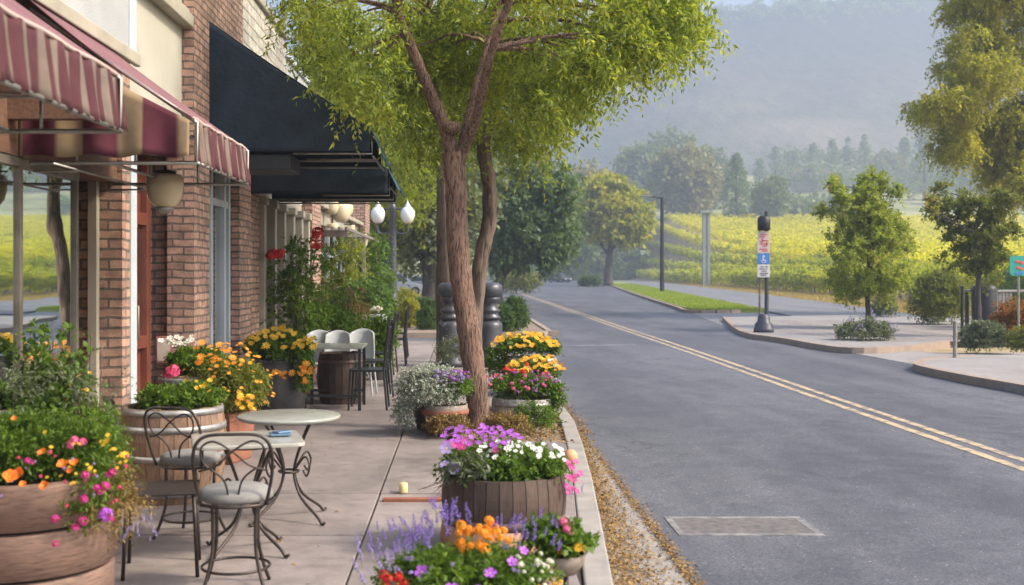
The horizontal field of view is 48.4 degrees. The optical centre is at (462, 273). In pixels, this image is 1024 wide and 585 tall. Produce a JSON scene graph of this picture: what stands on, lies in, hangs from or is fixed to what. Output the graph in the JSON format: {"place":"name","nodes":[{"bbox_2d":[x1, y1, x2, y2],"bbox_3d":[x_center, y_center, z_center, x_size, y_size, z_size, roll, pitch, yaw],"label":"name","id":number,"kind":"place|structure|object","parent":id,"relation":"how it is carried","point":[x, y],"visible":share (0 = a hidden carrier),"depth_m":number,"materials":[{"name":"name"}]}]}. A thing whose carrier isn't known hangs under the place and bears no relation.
{"place":"outdoors","nodes":[
{"label":"outdoors","id":0,"kind":"place"},
{"bbox_2d":[114,341,579,584],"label":"sidewalk","id":1,"kind":"structure","parent":0,"point":[347,480],"depth_m":7.63,"materials":[{"name":"concrete"}]},
{"bbox_2d":[0,317,108,419],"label":"shrub","id":2,"kind":"object","parent":1,"relation":"on","point":[51,403],"visible":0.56,"depth_m":6.30,"materials":[{"name":"green plant"}]},
{"bbox_2d":[0,351,159,584],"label":"wooden tub","id":3,"kind":"object","parent":1,"relation":"on","point":[65,491],"visible":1,"depth_m":5.17,"materials":[{"name":"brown wood"}]},
{"bbox_2d":[105,396,200,580],"bbox_3d":[-1.665,1.130,6.141,0.491,0.942,0.391,0,0,-11],"label":"metal chair","id":4,"kind":"object","parent":1,"relation":"on","point":[170,488],"visible":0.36,"depth_m":6.06,"materials":[{"name":"metal"}]},
{"bbox_2d":[119,364,229,505],"bbox_3d":[-2.066,1.115,8.150,0.776,0.970,0.768,0,0,0],"label":"wine barrel","id":5,"kind":"object","parent":1,"relation":"on","point":[200,399],"visible":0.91,"depth_m":7.88,"materials":[{"name":"wood"}]},
{"bbox_2d":[143,406,227,539],"bbox_3d":[-1.666,1.195,6.933,0.401,0.818,0.423,0,0,20],"label":"bistro chair","id":6,"kind":"object","parent":1,"relation":"on","point":[179,459],"visible":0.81,"depth_m":6.81,"materials":[{"name":"metal"}]},
{"bbox_2d":[157,334,230,386],"bbox_3d":[-2.298,1.055,9.750,0.641,1.090,0.577,0,0,0],"label":"potted plant","id":7,"kind":"object","parent":1,"relation":"on","point":[181,357],"visible":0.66,"depth_m":9.61,"materials":[{"name":"plant"}]},
{"bbox_2d":[182,339,277,464],"bbox_3d":[-1.974,1.068,9.588,0.831,1.064,0.746,0,0,0],"label":"terracotta planter","id":8,"kind":"object","parent":1,"relation":"on","point":[244,384],"visible":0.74,"depth_m":9.47,"materials":[{"name":"orange plant"}]},
{"bbox_2d":[191,433,274,584],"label":"bistro chair","id":9,"kind":"object","parent":1,"relation":"on","point":[242,493],"visible":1,"depth_m":5.64,"materials":[{"name":"metal"}]},
{"bbox_2d":[191,430,304,559],"bbox_3d":[-1.240,1.274,6.550,0.620,0.657,0.570,0,0,-14],"label":"bistro table","id":10,"kind":"object","parent":1,"relation":"on","point":[294,439],"visible":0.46,"depth_m":6.46,"materials":[{"name":"stone"}]},
{"bbox_2d":[239,324,316,410],"bbox_3d":[-2.087,1.090,12.999,0.917,1.020,0.871,0,0,0],"label":"dark pot","id":11,"kind":"object","parent":1,"relation":"on","point":[291,385],"visible":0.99,"depth_m":12.79,"materials":[{"name":"ceramic"}]},
{"bbox_2d":[237,409,340,526],"bbox_3d":[-1.130,1.261,7.420,0.670,0.682,0.670,0,0,-6],"label":"bistro table","id":12,"kind":"object","parent":1,"relation":"on","point":[284,417],"visible":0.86,"depth_m":7.35,"materials":[{"name":"stone"}]},
{"bbox_2d":[259,227,338,393],"bbox_3d":[-2.189,0.498,15.168,1.160,2.205,1.040,0,0,18],"label":"potted plant","id":13,"kind":"object","parent":1,"relation":"on","point":[293,291],"visible":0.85,"depth_m":15.12,"materials":[{"name":"green plant"}]},
{"bbox_2d":[305,343,367,410],"bbox_3d":[-1.520,1.225,13.600,0.720,0.750,0.700,0,0,0],"label":"cafe table","id":14,"kind":"object","parent":1,"relation":"on","point":[359,347],"visible":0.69,"depth_m":13.37,"materials":[{"name":"stone"}]},
{"bbox_2d":[306,284,371,332],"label":"potted plant","id":15,"kind":"object","parent":1,"relation":"on","point":[342,317],"visible":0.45,"depth_m":16.50,"materials":[{"name":"green plant"}]},
{"bbox_2d":[317,351,361,404],"bbox_3d":[-1.500,1.287,14.149,0.613,0.626,0.608,0,0,0],"label":"storage barrel","id":16,"kind":"object","parent":1,"relation":"on","point":[334,368],"visible":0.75,"depth_m":13.89,"materials":[{"name":"wood"}]},
{"bbox_2d":[302,277,377,331],"bbox_3d":[-1.951,0.824,17.796,1.405,1.553,1.238,0,0,0],"label":"potted plant","id":17,"kind":"object","parent":1,"relation":"on","point":[356,305],"visible":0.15,"depth_m":17.71,"materials":[{"name":"green plant"}]},
{"bbox_2d":[321,232,374,301],"bbox_3d":[-2.275,0.366,21.977,1.276,2.467,1.215,0,0,0],"label":"potted plant","id":18,"kind":"object","parent":1,"relation":"on","point":[335,249],"visible":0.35,"depth_m":21.91,"materials":[{"name":"green plant"}]},
{"bbox_2d":[321,227,378,280],"bbox_3d":[-2.360,0.370,24.950,0.480,2.460,8.100,0,0,0],"label":"slatted canopy","id":19,"kind":"object","parent":1,"relation":"on","point":[335,232],"visible":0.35,"depth_m":22.71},
{"bbox_2d":[349,328,377,395],"bbox_3d":[-1.356,1.169,15.140,0.459,0.865,0.480,0,0,6],"label":"white chair","id":20,"kind":"object","parent":1,"relation":"on","point":[363,335],"visible":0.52,"depth_m":15.28,"materials":[{"name":"plastic"}]},
{"bbox_2d":[347,325,391,410],"bbox_3d":[-1.095,1.110,13.500,0.496,0.983,0.423,0,0,0],"label":"cafe chair","id":21,"kind":"object","parent":1,"relation":"on","point":[383,369],"visible":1,"depth_m":13.31,"materials":[{"name":"black metal"}]},
{"bbox_2d":[337,276,402,350],"bbox_3d":[-1.768,0.809,20.223,1.449,1.582,1.364,0,0,0],"label":"potted plant","id":22,"kind":"object","parent":1,"relation":"on","point":[375,298],"visible":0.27,"depth_m":20.06,"materials":[{"name":"green plant"}]},
{"bbox_2d":[358,309,403,379],"bbox_3d":[-1.261,1.103,17.189,0.787,1.148,0.697,0,0,0],"label":"potted plant","id":23,"kind":"object","parent":1,"relation":"on","point":[378,327],"visible":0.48,"depth_m":17.12,"materials":[{"name":"green plant"}]},
{"bbox_2d":[388,359,476,434],"bbox_3d":[-0.286,1.222,11.309,0.891,0.774,0.663,0,0,-20],"label":"clay pot","id":24,"kind":"object","parent":1,"relation":"on","point":[432,383],"visible":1,"depth_m":11.18,"materials":[{"name":"ceramic"}]},
{"bbox_2d":[436,1,449,359],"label":"utility pole","id":25,"kind":"object","parent":1,"relation":"on","point":[442,268],"depth_m":20.48,"materials":[{"name":"brown wood"}]},
{"bbox_2d":[432,324,461,366],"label":"lavender clump","id":26,"kind":"object","parent":1,"relation":"on","point":[444,352],"visible":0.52,"depth_m":17.34,"materials":[{"name":"green plant"}]},
{"bbox_2d":[421,412,473,437],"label":"heather tuft","id":27,"kind":"object","parent":1,"relation":"on","point":[435,425],"visible":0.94,"depth_m":11.03,"materials":[{"name":"brown plant"}]},
{"bbox_2d":[435,282,462,367],"bbox_3d":[-0.200,0.873,19.600,0.540,1.455,0.540,0,0,0],"label":"cast bollard","id":28,"kind":"object","parent":1,"relation":"on","point":[448,318],"visible":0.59,"depth_m":19.42,"materials":[{"name":"metal"}]},
{"bbox_2d":[352,496,566,584],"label":"half barrel planter","id":29,"kind":"object","parent":1,"relation":"on","point":[469,562],"visible":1,"depth_m":4.64,"materials":[{"name":"plant"}]},
{"bbox_2d":[482,282,502,367],"bbox_3d":[0.470,0.873,19.600,0.540,1.455,0.540,0,0,0],"label":"cast bollard","id":30,"kind":"object","parent":1,"relation":"on","point":[492,325],"visible":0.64,"depth_m":19.42,"materials":[{"name":"metal"}]},
{"bbox_2d":[365,0,622,342],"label":"street tree","id":31,"kind":"object","parent":1,"relation":"on","point":[430,136],"visible":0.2,"depth_m":15.75,"materials":[{"name":"green plant"}]},
{"bbox_2d":[431,423,583,553],"bbox_3d":[0.260,1.251,6.701,0.889,0.699,0.751,0,0,0],"label":"half barrel planter","id":32,"kind":"object","parent":1,"relation":"on","point":[494,477],"visible":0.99,"depth_m":6.46,"materials":[{"name":"wood"}]},
{"bbox_2d":[484,331,563,378],"bbox_3d":[0.775,1.173,14.952,1.123,0.853,0.874,0,0,0],"label":"barrel planter","id":33,"kind":"object","parent":1,"relation":"on","point":[531,342],"visible":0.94,"depth_m":14.86,"materials":[{"name":"plant"}]},
{"bbox_2d":[502,354,565,410],"bbox_3d":[0.848,1.271,13.347,0.752,0.659,0.732,0,0,0],"label":"barrel planter","id":34,"kind":"object","parent":1,"relation":"on","point":[542,364],"visible":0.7,"depth_m":13.24,"materials":[{"name":"plant"}]},
{"bbox_2d":[520,510,600,584],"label":"flower pot","id":35,"kind":"object","parent":1,"relation":"on","point":[570,554],"visible":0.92,"depth_m":4.92,"materials":[{"name":"plant"}]},
{"bbox_2d":[345,228,402,310],"bbox_3d":[-2.267,0.254,27.486,1.722,2.693,1.577,0,0,0],"label":"potted plant","id":36,"kind":"object","parent":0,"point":[372,261],"visible":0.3,"depth_m":27.31,"materials":[{"name":"green plant"}]},
{"bbox_2d":[348,348,581,584],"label":"sidewalk bed","id":37,"kind":"object","parent":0,"point":[578,573],"depth_m":11.42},
{"bbox_2d":[0,0,193,455],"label":"stucco shop","id":38,"kind":"structure","parent":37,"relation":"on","point":[81,250],"depth_m":8.64,"materials":[{"name":"brown"}]},
{"bbox_2d":[0,152,78,455],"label":"window frame","id":39,"kind":"structure","parent":38,"relation":"in","point":[39,211],"depth_m":7.14,"materials":[{"name":"brown metal"}]},
{"bbox_2d":[0,84,88,120],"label":"timber beam","id":40,"kind":"structure","parent":38,"relation":"attached to","point":[22,109],"depth_m":6.60,"materials":[{"name":"brown wood"}]},
{"bbox_2d":[0,0,127,133],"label":"striped awning","id":41,"kind":"object","parent":38,"relation":"attached to","point":[41,61],"visible":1,"depth_m":4.53,"materials":[{"name":"fabric"}]},
{"bbox_2d":[20,0,250,185],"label":"striped awning","id":42,"kind":"object","parent":38,"relation":"attached to","point":[155,129],"visible":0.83,"depth_m":6.77,"materials":[{"name":"fabric"}]},
{"bbox_2d":[146,157,183,214],"bbox_3d":[-2.268,-0.708,7.900,0.664,0.595,0.256,0,0,0],"label":"hanging lamp","id":43,"kind":"object","parent":42,"relation":"hanging from","point":[165,189],"visible":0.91,"depth_m":7.81,"materials":[{"name":"beige glass"}]},
{"bbox_2d":[137,157,150,398],"bbox_3d":[-3.039,0.205,10.265,0.202,2.650,1.550,0,0,0],"label":"door","id":44,"kind":"structure","parent":38,"relation":"in","point":[143,203],"depth_m":10.92,"materials":[{"name":"paint"}]},
{"bbox_2d":[167,0,258,407],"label":"brick building","id":45,"kind":"structure","parent":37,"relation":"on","point":[213,265],"depth_m":11.66,"materials":[{"name":"red brick"}]},
{"bbox_2d":[209,170,230,358],"bbox_3d":[-2.750,-0.055,12.490,0.100,2.190,1.580,0,0,0],"label":"window frame","id":46,"kind":"structure","parent":45,"relation":"in","point":[219,196],"depth_m":12.91,"materials":[{"name":"grey glass"}]},
{"bbox_2d":[209,21,391,174],"bbox_3d":[-1.730,-1.858,12.532,1.863,1.557,1.687,0,0,0],"label":"navy awning","id":47,"kind":"object","parent":45,"relation":"attached to","point":[264,119],"visible":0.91,"depth_m":11.72,"materials":[{"name":"fabric"}]},
{"bbox_2d":[243,0,311,356],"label":"cream shopfront","id":48,"kind":"object","parent":37,"relation":"on","point":[277,221],"visible":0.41,"depth_m":15.78,"materials":[{"name":"white paint"}]},
{"bbox_2d":[251,165,404,203],"bbox_3d":[-1.720,-1.688,15.047,1.882,1.437,1.757,0,0,0],"label":"navy awning","id":49,"kind":"object","parent":48,"relation":"attached to","point":[341,185],"visible":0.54,"depth_m":14.20,"materials":[{"name":"fabric"}]},
{"bbox_2d":[301,202,369,330],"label":"cafe building","id":50,"kind":"structure","parent":37,"relation":"on","point":[321,218],"depth_m":23.57,"materials":[{"name":"beige brick"}]},
{"bbox_2d":[260,0,737,433],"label":"street tree","id":51,"kind":"object","parent":37,"relation":"on","point":[644,34],"visible":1,"depth_m":11.43,"materials":[{"name":"green plant"}]},
{"bbox_2d":[452,413,573,443],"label":"leaf litter","id":52,"kind":"object","parent":37,"relation":"on","point":[535,434],"visible":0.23,"depth_m":11.26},
{"bbox_2d":[475,408,535,440],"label":"heather tuft","id":53,"kind":"object","parent":52,"relation":"on","point":[516,421],"visible":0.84,"depth_m":10.92,"materials":[{"name":"brown plant"}]},
{"bbox_2d":[486,366,568,423],"bbox_3d":[0.685,1.325,12.358,0.947,0.655,0.756,0,0,0],"label":"barrel planter","id":54,"kind":"object","parent":37,"relation":"on","point":[545,387],"visible":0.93,"depth_m":12.19,"materials":[{"name":"plant"}]},
{"bbox_2d":[507,399,558,433],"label":"heather tuft","id":55,"kind":"object","parent":37,"relation":"on","point":[543,415],"visible":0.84,"depth_m":11.57,"materials":[{"name":"green plant"}]},
{"bbox_2d":[265,0,857,60],"label":"sky","id":56,"kind":"structure","parent":0,"point":[726,2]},
{"bbox_2d":[317,0,1023,261],"bbox_3d":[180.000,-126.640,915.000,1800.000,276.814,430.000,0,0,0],"label":"hill","id":57,"kind":"structure","parent":0,"point":[799,82],"depth_m":943.19,"materials":[{"name":"grey"}]},
{"bbox_2d":[354,0,926,67],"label":"hill scrub","id":58,"kind":"object","parent":57,"relation":"on","point":[816,4],"visible":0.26,"depth_m":1046.28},
{"bbox_2d":[602,281,764,312],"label":"curb","id":59,"kind":"structure","parent":0,"point":[744,311],"depth_m":56.91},
{"bbox_2d":[572,169,659,285],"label":"lawn tree","id":60,"kind":"object","parent":59,"relation":"on","point":[619,213],"visible":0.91,"depth_m":157.52,"materials":[{"name":"green plant"}]},
{"bbox_2d":[613,283,764,309],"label":"grass","id":61,"kind":"structure","parent":59,"relation":"on","point":[695,302],"depth_m":66.77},
{"bbox_2d":[397,281,1023,584],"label":"road","id":62,"kind":"structure","parent":0,"point":[676,432],"depth_m":11.26,"materials":[{"name":"asphalt"}]},
{"bbox_2d":[518,351,612,584],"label":"kerb","id":63,"kind":"structure","parent":62,"relation":"on","point":[595,569],"depth_m":7.69,"materials":[{"name":"concrete"}]},
{"bbox_2d":[584,440,689,584],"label":"gutter","id":64,"kind":"object","parent":62,"relation":"on","point":[663,561],"visible":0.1,"depth_m":7.12,"materials":[{"name":"concrete"}]},
{"bbox_2d":[525,354,707,584],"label":"leaf litter","id":65,"kind":"object","parent":64,"relation":"on","point":[610,531],"visible":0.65,"depth_m":7.45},
{"bbox_2d":[663,516,824,535],"bbox_3d":[1.900,1.727,7.750,0.960,0.026,0.580,0,0,0],"label":"utility cover","id":66,"kind":"object","parent":62,"relation":"on","point":[739,525],"visible":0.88,"depth_m":7.72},
{"bbox_2d":[488,281,1023,470],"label":"lane marking","id":67,"kind":"object","parent":62,"relation":"on","point":[1013,465],"visible":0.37,"depth_m":14.48,"materials":[{"name":"yellow paint"}]},
{"bbox_2d":[722,317,952,353],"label":"kerb","id":68,"kind":"structure","parent":62,"relation":"on","point":[922,347],"depth_m":25.98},
{"bbox_2d":[913,355,1023,388],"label":"kerb corner","id":69,"kind":"object","parent":62,"relation":"on","point":[919,366],"visible":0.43,"depth_m":18.31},
{"bbox_2d":[408,175,1023,352],"bbox_3d":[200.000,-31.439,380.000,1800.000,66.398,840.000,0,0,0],"label":"ground","id":70,"kind":"structure","parent":0,"point":[912,206],"depth_m":330.01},
{"bbox_2d":[398,291,544,331],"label":"verge","id":71,"kind":"structure","parent":70,"relation":"on","point":[532,326],"depth_m":33.01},
{"bbox_2d":[287,3,474,299],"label":"street tree","id":72,"kind":"object","parent":71,"relation":"on","point":[415,193],"visible":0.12,"depth_m":43.41,"materials":[{"name":"green plant"}]},
{"bbox_2d":[371,200,414,311],"bbox_3d":[-2.350,-0.500,38.500,1.490,4.200,0.600,0,0,0],"label":"street lamp","id":73,"kind":"object","parent":71,"relation":"on","point":[407,213],"visible":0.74,"depth_m":38.39,"materials":[{"name":"metal"}]},
{"bbox_2d":[395,297,420,327],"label":"hedge bush","id":74,"kind":"object","parent":71,"relation":"on","point":[413,304],"visible":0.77,"depth_m":33.85,"materials":[{"name":"green plant"}]},
{"bbox_2d":[370,133,513,300],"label":"oak tree","id":75,"kind":"object","parent":71,"relation":"on","point":[412,251],"visible":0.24,"depth_m":46.27,"materials":[{"name":"green plant"}]},
{"bbox_2d":[498,294,530,330],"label":"round bush","id":76,"kind":"object","parent":71,"relation":"on","point":[521,314],"visible":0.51,"depth_m":32.27,"materials":[{"name":"green plant"}]},
{"bbox_2d":[467,131,589,303],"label":"oak tree","id":77,"kind":"object","parent":71,"relation":"on","point":[530,231],"visible":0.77,"depth_m":60.81,"materials":[{"name":"green plant"}]},
{"bbox_2d":[494,269,544,292],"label":"hedge bush","id":78,"kind":"object","parent":70,"relation":"on","point":[511,282],"visible":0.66,"depth_m":99.26,"materials":[{"name":"green plant"}]},
{"bbox_2d":[487,258,643,282],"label":"roadside scrub","id":79,"kind":"object","parent":70,"relation":"on","point":[627,274],"visible":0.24,"depth_m":298.64,"materials":[{"name":"green plant"}]},
{"bbox_2d":[534,228,600,281],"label":"oak tree","id":80,"kind":"object","parent":70,"relation":"on","point":[584,256],"visible":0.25,"depth_m":237.93,"materials":[{"name":"green plant"}]},
{"bbox_2d":[571,155,615,274],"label":"oak tree","id":81,"kind":"object","parent":70,"relation":"on","point":[602,257],"visible":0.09,"depth_m":298.35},
{"bbox_2d":[609,138,674,210],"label":"oak tree","id":82,"kind":"object","parent":70,"relation":"on","point":[632,162],"visible":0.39,"depth_m":425.26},
{"bbox_2d":[636,123,703,180],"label":"oak tree","id":83,"kind":"object","parent":70,"relation":"on","point":[680,138],"visible":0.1,"depth_m":465.14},
{"bbox_2d":[643,139,726,214],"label":"oak tree","id":84,"kind":"object","parent":70,"relation":"on","point":[693,186],"visible":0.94,"depth_m":353.63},
{"bbox_2d":[699,211,712,285],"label":"concrete pillar","id":85,"kind":"structure","parent":70,"relation":"on","point":[705,248],"depth_m":149.70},
{"bbox_2d":[701,144,734,209],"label":"oak tree","id":86,"kind":"object","parent":70,"relation":"on","point":[720,159],"visible":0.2,"depth_m":447.74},
{"bbox_2d":[718,152,752,217],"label":"poplar tree","id":87,"kind":"object","parent":70,"relation":"on","point":[742,188],"visible":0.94,"depth_m":338.78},
{"bbox_2d":[530,145,979,279],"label":"woodland","id":88,"kind":"object","parent":70,"relation":"on","point":[803,205],"visible":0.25,"depth_m":547.29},
{"bbox_2d":[748,173,795,217],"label":"oak tree","id":89,"kind":"object","parent":70,"relation":"on","point":[764,199],"visible":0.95,"depth_m":327.56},
{"bbox_2d":[656,221,958,264],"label":"vine row","id":90,"kind":"object","parent":70,"relation":"on","point":[721,245],"visible":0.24,"depth_m":182.21,"materials":[{"name":"green plant"}]},
{"bbox_2d":[665,213,965,260],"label":"vine row","id":91,"kind":"object","parent":70,"relation":"on","point":[717,234],"visible":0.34,"depth_m":213.33,"materials":[{"name":"green plant"}]},
{"bbox_2d":[638,256,1008,293],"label":"vine row","id":92,"kind":"object","parent":70,"relation":"on","point":[673,265],"visible":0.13,"depth_m":162.54,"materials":[{"name":"green plant"}]},
{"bbox_2d":[629,263,1022,304],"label":"vine row","id":93,"kind":"object","parent":70,"relation":"on","point":[789,278],"visible":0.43,"depth_m":112.54,"materials":[{"name":"green plant"}]},
{"bbox_2d":[645,239,1008,268],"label":"vine row","id":94,"kind":"object","parent":70,"relation":"on","point":[718,257],"visible":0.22,"depth_m":169.81,"materials":[{"name":"green plant"}]},
{"bbox_2d":[676,213,1022,255],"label":"vine row","id":95,"kind":"object","parent":70,"relation":"on","point":[721,228],"visible":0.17,"depth_m":227.05,"materials":[{"name":"green plant"}]},
{"bbox_2d":[865,147,907,186],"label":"oak tree","id":96,"kind":"object","parent":70,"relation":"on","point":[889,158],"visible":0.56,"depth_m":557.00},
{"bbox_2d":[905,128,943,199],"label":"pine tree","id":97,"kind":"object","parent":70,"relation":"on","point":[916,174],"visible":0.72,"depth_m":499.26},
{"bbox_2d":[896,0,1023,217],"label":"willow tree","id":98,"kind":"object","parent":70,"relation":"on","point":[980,74],"visible":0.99,"depth_m":43.41,"materials":[{"name":"green plant"}]},
{"bbox_2d":[950,316,1009,353],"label":"sage bush","id":99,"kind":"object","parent":70,"relation":"on","point":[980,332],"visible":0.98,"depth_m":24.33,"materials":[{"name":"green plant"}]},
{"bbox_2d":[1009,256,1023,326],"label":"sign","id":100,"kind":"object","parent":70,"relation":"on","point":[1016,265],"visible":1,"depth_m":26.98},
{"bbox_2d":[613,280,906,315],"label":"path","id":101,"kind":"structure","parent":0,"point":[784,306],"depth_m":67.02,"materials":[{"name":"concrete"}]},
{"bbox_2d":[658,279,970,317],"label":"dry grass","id":102,"kind":"structure","parent":0,"point":[813,296],"depth_m":88.52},
{"bbox_2d":[728,314,1009,346],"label":"sidewalk","id":103,"kind":"structure","parent":0,"point":[746,324],"depth_m":35.11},
{"bbox_2d":[753,211,773,332],"bbox_3d":[8.240,-0.050,31.100,0.540,3.300,0.540,0,0,0],"label":"sign post","id":104,"kind":"object","parent":103,"relation":"on","point":[763,324],"visible":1,"depth_m":31.03,"materials":[{"name":"metal"}]},
{"bbox_2d":[833,314,898,340],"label":"lavender bush","id":105,"kind":"object","parent":103,"relation":"on","point":[883,330],"visible":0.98,"depth_m":27.18,"materials":[{"name":"green plant"}]},
{"bbox_2d":[901,264,970,324],"bbox_3d":[15.006,0.711,36.022,2.259,2.032,1.922,0,0,0],"label":"shrub","id":106,"kind":"object","parent":103,"relation":"on","point":[927,295],"visible":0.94,"depth_m":35.67,"materials":[{"name":"green plant"}]},
{"bbox_2d":[987,296,1023,339],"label":"shrub","id":107,"kind":"object","parent":103,"relation":"on","point":[1007,315],"visible":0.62,"depth_m":27.34,"materials":[{"name":"orange plant"}]},
{"bbox_2d":[770,320,992,341],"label":"paver field","id":108,"kind":"structure","parent":0,"point":[915,332],"depth_m":32.52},
{"bbox_2d":[809,163,920,318],"bbox_3d":[11.913,-0.851,33.319,3.474,4.902,2.893,0,0,0],"label":"young tree","id":109,"kind":"object","parent":108,"relation":"on","point":[873,224],"visible":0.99,"depth_m":33.16,"materials":[{"name":"green plant"}]},
{"bbox_2d":[919,179,1023,320],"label":"young tree","id":110,"kind":"object","parent":108,"relation":"on","point":[986,254],"visible":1,"depth_m":28.90,"materials":[{"name":"green plant"}]},
{"bbox_2d":[970,284,997,321],"bbox_3d":[14.866,0.940,32.405,0.720,1.320,0.709,0,0,0],"label":"refuse bin","id":111,"kind":"object","parent":108,"relation":"on","point":[987,305],"visible":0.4,"depth_m":32.11,"materials":[{"name":"black metal"}]},
{"bbox_2d":[860,351,1023,363],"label":"driveway apron","id":112,"kind":"object","parent":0,"point":[909,357],"visible":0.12,"depth_m":24.12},
{"bbox_2d":[923,354,1023,393],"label":"sidewalk corner","id":113,"kind":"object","parent":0,"point":[1007,367],"visible":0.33,"depth_m":19.61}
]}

